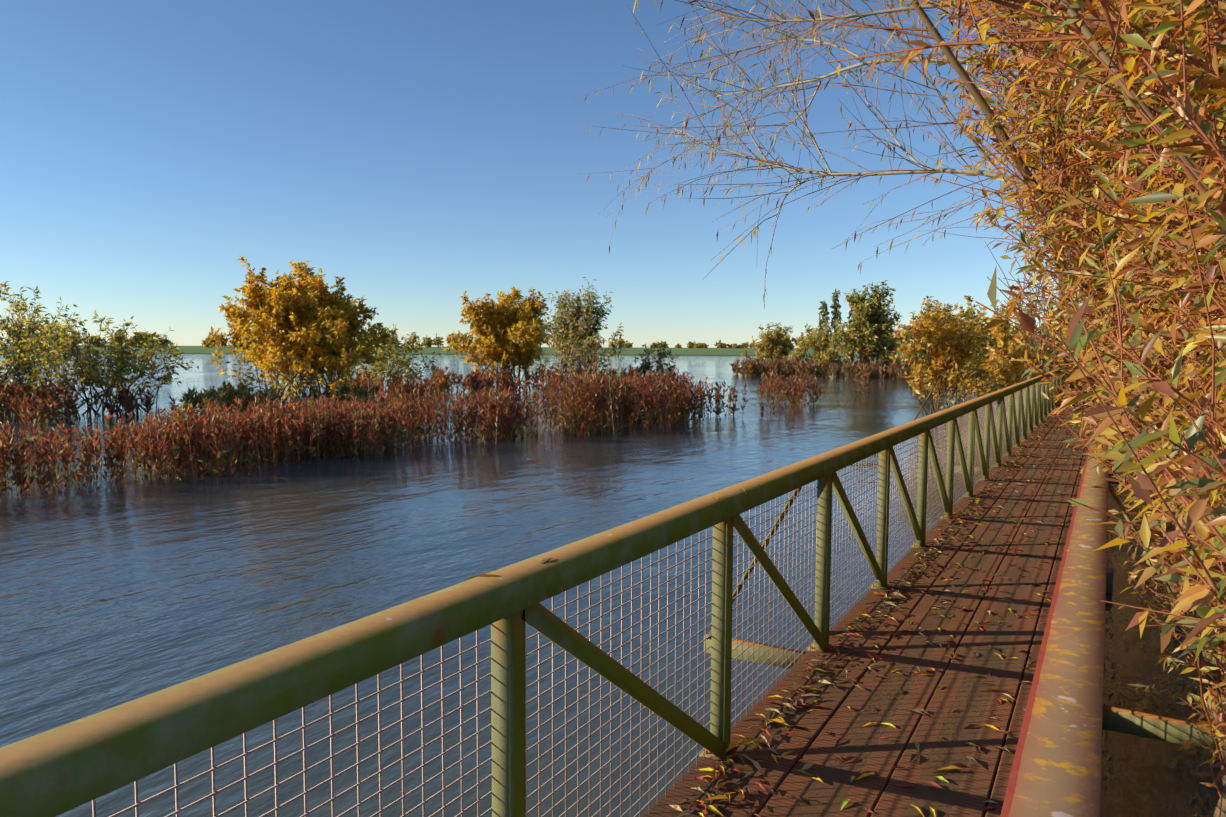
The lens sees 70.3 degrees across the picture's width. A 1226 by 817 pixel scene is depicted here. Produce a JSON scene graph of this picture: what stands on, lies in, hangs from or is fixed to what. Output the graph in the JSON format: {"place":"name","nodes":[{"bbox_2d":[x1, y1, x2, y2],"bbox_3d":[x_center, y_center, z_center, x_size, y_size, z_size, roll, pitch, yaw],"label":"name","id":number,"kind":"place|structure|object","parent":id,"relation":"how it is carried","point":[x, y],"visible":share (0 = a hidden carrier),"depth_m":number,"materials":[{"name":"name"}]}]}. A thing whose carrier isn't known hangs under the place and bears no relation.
{"place":"outdoors","nodes":[
{"label":"outdoors","id":0,"kind":"place"},
{"bbox_2d":[1,345,1080,369],"bbox_3d":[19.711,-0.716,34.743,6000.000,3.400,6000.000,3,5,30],"label":"ground","id":1,"kind":"structure","parent":0,"point":[551,351],"depth_m":288.39,"materials":[{"name":"green plant"}]},
{"bbox_2d":[36,329,268,347],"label":"horizon treeline","id":2,"kind":"object","parent":1,"relation":"on","point":[206,343],"visible":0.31,"depth_m":369.81,"materials":[{"name":"green plant"}]},
{"bbox_2d":[249,331,475,347],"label":"horizon treeline","id":3,"kind":"object","parent":1,"relation":"on","point":[436,340],"visible":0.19,"depth_m":437.78,"materials":[{"name":"green plant"}]},
{"bbox_2d":[447,330,626,348],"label":"horizon treeline","id":4,"kind":"object","parent":1,"relation":"on","point":[455,337],"visible":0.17,"depth_m":438.89,"materials":[{"name":"green plant"}]},
{"bbox_2d":[0,361,1225,816],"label":"railing","id":5,"kind":"object","parent":1,"relation":"on","point":[56,771],"visible":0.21,"depth_m":2.51,"materials":[{"name":"green metal"}]},
{"bbox_2d":[92,382,1047,816],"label":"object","id":6,"kind":"object","parent":5,"relation":"attached to","point":[894,500],"visible":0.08,"depth_m":3.25,"materials":[{"name":"grey metal"}]},
{"bbox_2d":[464,370,1102,578],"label":"fallen leaves","id":7,"kind":"object","parent":5,"relation":"on","point":[543,561],"visible":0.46,"depth_m":2.47,"materials":[{"name":"brown plant"}]},
{"bbox_2d":[641,375,1098,816],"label":"bridge deck","id":8,"kind":"structure","parent":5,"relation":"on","point":[881,792],"depth_m":4.75,"materials":[{"name":"brown wood"}]},
{"bbox_2d":[670,389,1093,816],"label":"fallen leaves","id":9,"kind":"object","parent":8,"relation":"on","point":[700,805],"visible":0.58,"depth_m":4.93,"materials":[{"name":"yellow plant"}]},
{"bbox_2d":[1000,399,1110,816],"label":"bridge rail","id":10,"kind":"object","parent":5,"relation":"attached to","point":[1056,769],"depth_m":1.65,"materials":[{"name":"brown metal"}]},
{"bbox_2d":[599,339,813,348],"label":"distant trees","id":11,"kind":"object","parent":1,"relation":"on","point":[703,345],"visible":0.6,"depth_m":646.05,"materials":[{"name":"green plant"}]},
{"bbox_2d":[817,289,886,359],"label":"cypress trees","id":12,"kind":"object","parent":1,"relation":"on","point":[836,306],"visible":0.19,"depth_m":151.83,"materials":[{"name":"green plant"}]},
{"bbox_2d":[792,327,912,349],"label":"horizon treeline","id":13,"kind":"object","parent":1,"relation":"on","point":[800,338],"visible":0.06,"depth_m":395.06,"materials":[{"name":"green plant"}]},
{"bbox_2d":[1038,292,1091,335],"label":"path trees","id":14,"kind":"object","parent":1,"relation":"on","point":[1055,313],"depth_m":100.94,"materials":[{"name":"orange plant"}]},
{"bbox_2d":[0,0,1217,348],"label":"sky","id":15,"kind":"structure","parent":0,"point":[421,154],"materials":[{"name":"blue"}]},
{"bbox_2d":[0,354,1225,816],"bbox_3d":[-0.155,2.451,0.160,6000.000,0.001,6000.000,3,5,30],"label":"water","id":16,"kind":"structure","parent":0,"point":[128,588],"depth_m":9.13,"materials":[{"name":"blue liquid"}]},
{"bbox_2d":[0,281,101,419],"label":"tree","id":17,"kind":"object","parent":16,"relation":"in","point":[18,325],"visible":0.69,"depth_m":30.11,"materials":[{"name":"green plant"}]},
{"bbox_2d":[0,374,178,425],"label":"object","id":18,"kind":"object","parent":16,"relation":"on","point":[46,401],"visible":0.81,"depth_m":28.32,"materials":[{"name":"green plant"}]},
{"bbox_2d":[0,310,198,418],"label":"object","id":19,"kind":"object","parent":16,"relation":"in","point":[121,361],"visible":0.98,"depth_m":30.25,"materials":[{"name":"green plant"}]},
{"bbox_2d":[0,385,494,495],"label":"reeds","id":20,"kind":"object","parent":16,"relation":"in","point":[190,443],"visible":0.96,"depth_m":17.57,"materials":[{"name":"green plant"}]},
{"bbox_2d":[178,379,387,419],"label":"bushes","id":21,"kind":"object","parent":16,"relation":"on","point":[225,393],"visible":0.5,"depth_m":30.28,"materials":[{"name":"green plant"}]},
{"bbox_2d":[209,254,397,411],"bbox_3d":[-11.254,-2.535,31.446,7.417,5.836,7.359,3,5,30],"label":"tree","id":22,"kind":"object","parent":16,"relation":"on","point":[313,325],"visible":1,"depth_m":30.43,"materials":[{"name":"yellow plant"}]},
{"bbox_2d":[344,324,441,397],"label":"bush","id":23,"kind":"object","parent":16,"relation":"on","point":[381,368],"visible":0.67,"depth_m":40.81,"materials":[{"name":"green plant"}]},
{"bbox_2d":[442,286,548,391],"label":"tree","id":24,"kind":"object","parent":16,"relation":"on","point":[505,331],"visible":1,"depth_m":47.40,"materials":[{"name":"yellow plant"}]},
{"bbox_2d":[329,363,675,402],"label":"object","id":25,"kind":"object","parent":16,"relation":"in","point":[441,380],"visible":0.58,"depth_m":46.07,"materials":[{"name":"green plant"}]},
{"bbox_2d":[528,277,626,383],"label":"tree","id":26,"kind":"object","parent":16,"relation":"on","point":[581,332],"visible":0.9,"depth_m":59.28,"materials":[{"name":"green plant"}]},
{"bbox_2d":[554,333,624,435],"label":"reeds","id":27,"kind":"object","parent":16,"relation":"in","point":[596,362],"visible":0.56,"depth_m":24.71,"materials":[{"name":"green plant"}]},
{"bbox_2d":[455,367,748,444],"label":"reeds","id":28,"kind":"object","parent":16,"relation":"in","point":[652,399],"visible":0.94,"depth_m":25.75,"materials":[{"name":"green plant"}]},
{"bbox_2d":[634,343,678,378],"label":"bush","id":29,"kind":"object","parent":16,"relation":"on","point":[645,366],"visible":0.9,"depth_m":60.05,"materials":[{"name":"green plant"}]},
{"bbox_2d":[741,322,796,362],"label":"tree","id":30,"kind":"object","parent":16,"relation":"on","point":[778,344],"visible":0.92,"depth_m":88.46,"materials":[{"name":"green plant"}]},
{"bbox_2d":[758,366,871,412],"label":"reeds","id":31,"kind":"object","parent":16,"relation":"in","point":[795,386],"visible":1,"depth_m":37.82,"materials":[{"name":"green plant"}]},
{"bbox_2d":[784,323,850,373],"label":"tree","id":32,"kind":"object","parent":16,"relation":"on","point":[821,355],"visible":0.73,"depth_m":83.45,"materials":[{"name":"green plant"}]},
{"bbox_2d":[576,0,1120,465],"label":"tree branches","id":33,"kind":"object","parent":16,"relation":"in","point":[856,16],"visible":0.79,"depth_m":5.77,"materials":[{"name":"brown plant"}]},
{"bbox_2d":[829,280,906,374],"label":"tree","id":34,"kind":"object","parent":16,"relation":"on","point":[871,332],"visible":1,"depth_m":77.61,"materials":[{"name":"green plant"}]},
{"bbox_2d":[729,356,1045,379],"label":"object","id":35,"kind":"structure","parent":16,"relation":"on","point":[782,366],"depth_m":75.64,"materials":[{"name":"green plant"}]},
{"bbox_2d":[905,296,952,362],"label":"tree","id":36,"kind":"object","parent":16,"relation":"on","point":[923,352],"visible":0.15,"depth_m":83.02,"materials":[{"name":"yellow plant"}]},
{"bbox_2d":[888,299,988,423],"bbox_3d":[10.473,-1.435,28.387,3.601,4.224,2.867,-1,4,-18],"label":"bush","id":37,"kind":"object","parent":16,"relation":"on","point":[950,344],"visible":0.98,"depth_m":28.04,"materials":[{"name":"yellow plant"}]},
{"bbox_2d":[921,295,997,401],"bbox_3d":[15.214,-2.363,36.914,3.467,4.919,3.195,-3,5,-41],"label":"bush","id":38,"kind":"object","parent":16,"relation":"on","point":[968,298],"visible":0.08,"depth_m":36.90,"materials":[{"name":"yellow plant"}]},
{"bbox_2d":[921,307,1026,411],"bbox_3d":[14.114,-1.821,33.858,3.717,4.258,3.979,3,5,30],"label":"bush","id":39,"kind":"object","parent":16,"relation":"on","point":[979,370],"visible":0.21,"depth_m":33.48,"materials":[{"name":"yellow plant"}]},
{"bbox_2d":[921,297,1041,417],"bbox_3d":[13.173,-1.698,29.809,3.626,4.588,4.472,0,4,-3],"label":"bush","id":40,"kind":"object","parent":16,"relation":"on","point":[1006,371],"visible":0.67,"depth_m":30.00,"materials":[{"name":"yellow plant"}]},
{"bbox_2d":[789,0,1225,787],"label":"bamboo foliage","id":41,"kind":"object","parent":16,"relation":"on","point":[1041,198],"visible":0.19,"depth_m":3.65,"materials":[{"name":"orange plant"}]},
{"bbox_2d":[986,322,1044,398],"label":"bush","id":42,"kind":"object","parent":16,"relation":"on","point":[1034,353],"depth_m":42.29,"materials":[{"name":"yellow plant"}]},
{"bbox_2d":[999,300,1044,388],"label":"bush","id":43,"kind":"object","parent":16,"relation":"on","point":[1012,326],"visible":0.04,"depth_m":48.66,"materials":[{"name":"yellow plant"}]},
{"bbox_2d":[827,0,1225,664],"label":"bamboo foliage","id":44,"kind":"object","parent":16,"relation":"on","point":[1183,152],"visible":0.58,"depth_m":1.87,"materials":[{"name":"orange plant"}]},
{"bbox_2d":[1015,331,1042,381],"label":"bush","id":45,"kind":"object","parent":16,"relation":"on","point":[1035,352],"depth_m":45.67,"materials":[{"name":"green plant"}]},
{"bbox_2d":[996,256,1063,394],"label":"tree","id":46,"kind":"object","parent":16,"relation":"on","point":[1039,339],"visible":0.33,"depth_m":44.31,"materials":[{"name":"brown plant"}]},
{"bbox_2d":[1032,323,1069,385],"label":"bush","id":47,"kind":"object","parent":16,"relation":"on","point":[1047,370],"visible":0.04,"depth_m":51.94,"materials":[{"name":"yellow plant"}]},
{"bbox_2d":[1041,324,1062,335],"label":"bush","id":48,"kind":"object","parent":16,"relation":"on","point":[1045,330],"visible":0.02,"depth_m":73.59,"materials":[{"name":"green plant"}]},
{"bbox_2d":[1013,46,1093,348],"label":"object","id":49,"kind":"object","parent":16,"relation":"on","point":[1043,226],"depth_m":10.89,"materials":[{"name":"orange plant"}]},
{"bbox_2d":[1041,328,1072,371],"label":"bush","id":50,"kind":"object","parent":16,"relation":"on","point":[1051,352],"visible":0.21,"depth_m":55.52,"materials":[{"name":"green plant"}]},
{"bbox_2d":[890,0,1225,816],"bbox_3d":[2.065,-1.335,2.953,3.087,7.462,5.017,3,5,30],"label":"bamboo foliage","id":51,"kind":"object","parent":16,"relation":"on","point":[1130,40],"visible":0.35,"depth_m":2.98,"materials":[{"name":"orange plant"}]},
{"bbox_2d":[1045,330,1073,361],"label":"bush","id":52,"kind":"object","parent":16,"relation":"on","point":[1064,333],"depth_m":63.68,"materials":[{"name":"yellow plant"}]},
{"bbox_2d":[917,0,1225,707],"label":"bamboo foliage","id":53,"kind":"object","parent":16,"relation":"on","point":[1172,659],"visible":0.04,"depth_m":4.68,"materials":[{"name":"orange plant"}]},
{"bbox_2d":[991,31,1184,576],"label":"leaves","id":54,"kind":"object","parent":16,"relation":"on","point":[1125,476],"depth_m":8.21,"materials":[{"name":"orange plant"}]},
{"bbox_2d":[975,12,1205,577],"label":"leaves","id":55,"kind":"object","parent":16,"relation":"on","point":[1128,506],"visible":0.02,"depth_m":6.90,"materials":[{"name":"orange plant"}]},
{"bbox_2d":[968,1,1214,605],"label":"leaves","id":56,"kind":"object","parent":16,"relation":"on","point":[1006,54],"depth_m":5.81,"materials":[{"name":"orange plant"}]},
{"bbox_2d":[995,27,1204,578],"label":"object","id":57,"kind":"object","parent":16,"relation":"on","point":[1041,258],"depth_m":9.57,"materials":[{"name":"orange plant"}]},
{"bbox_2d":[976,0,1225,646],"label":"bamboo foliage","id":58,"kind":"object","parent":16,"relation":"on","point":[1195,432],"visible":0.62,"depth_m":1.58,"materials":[{"name":"orange plant"}]}
]}

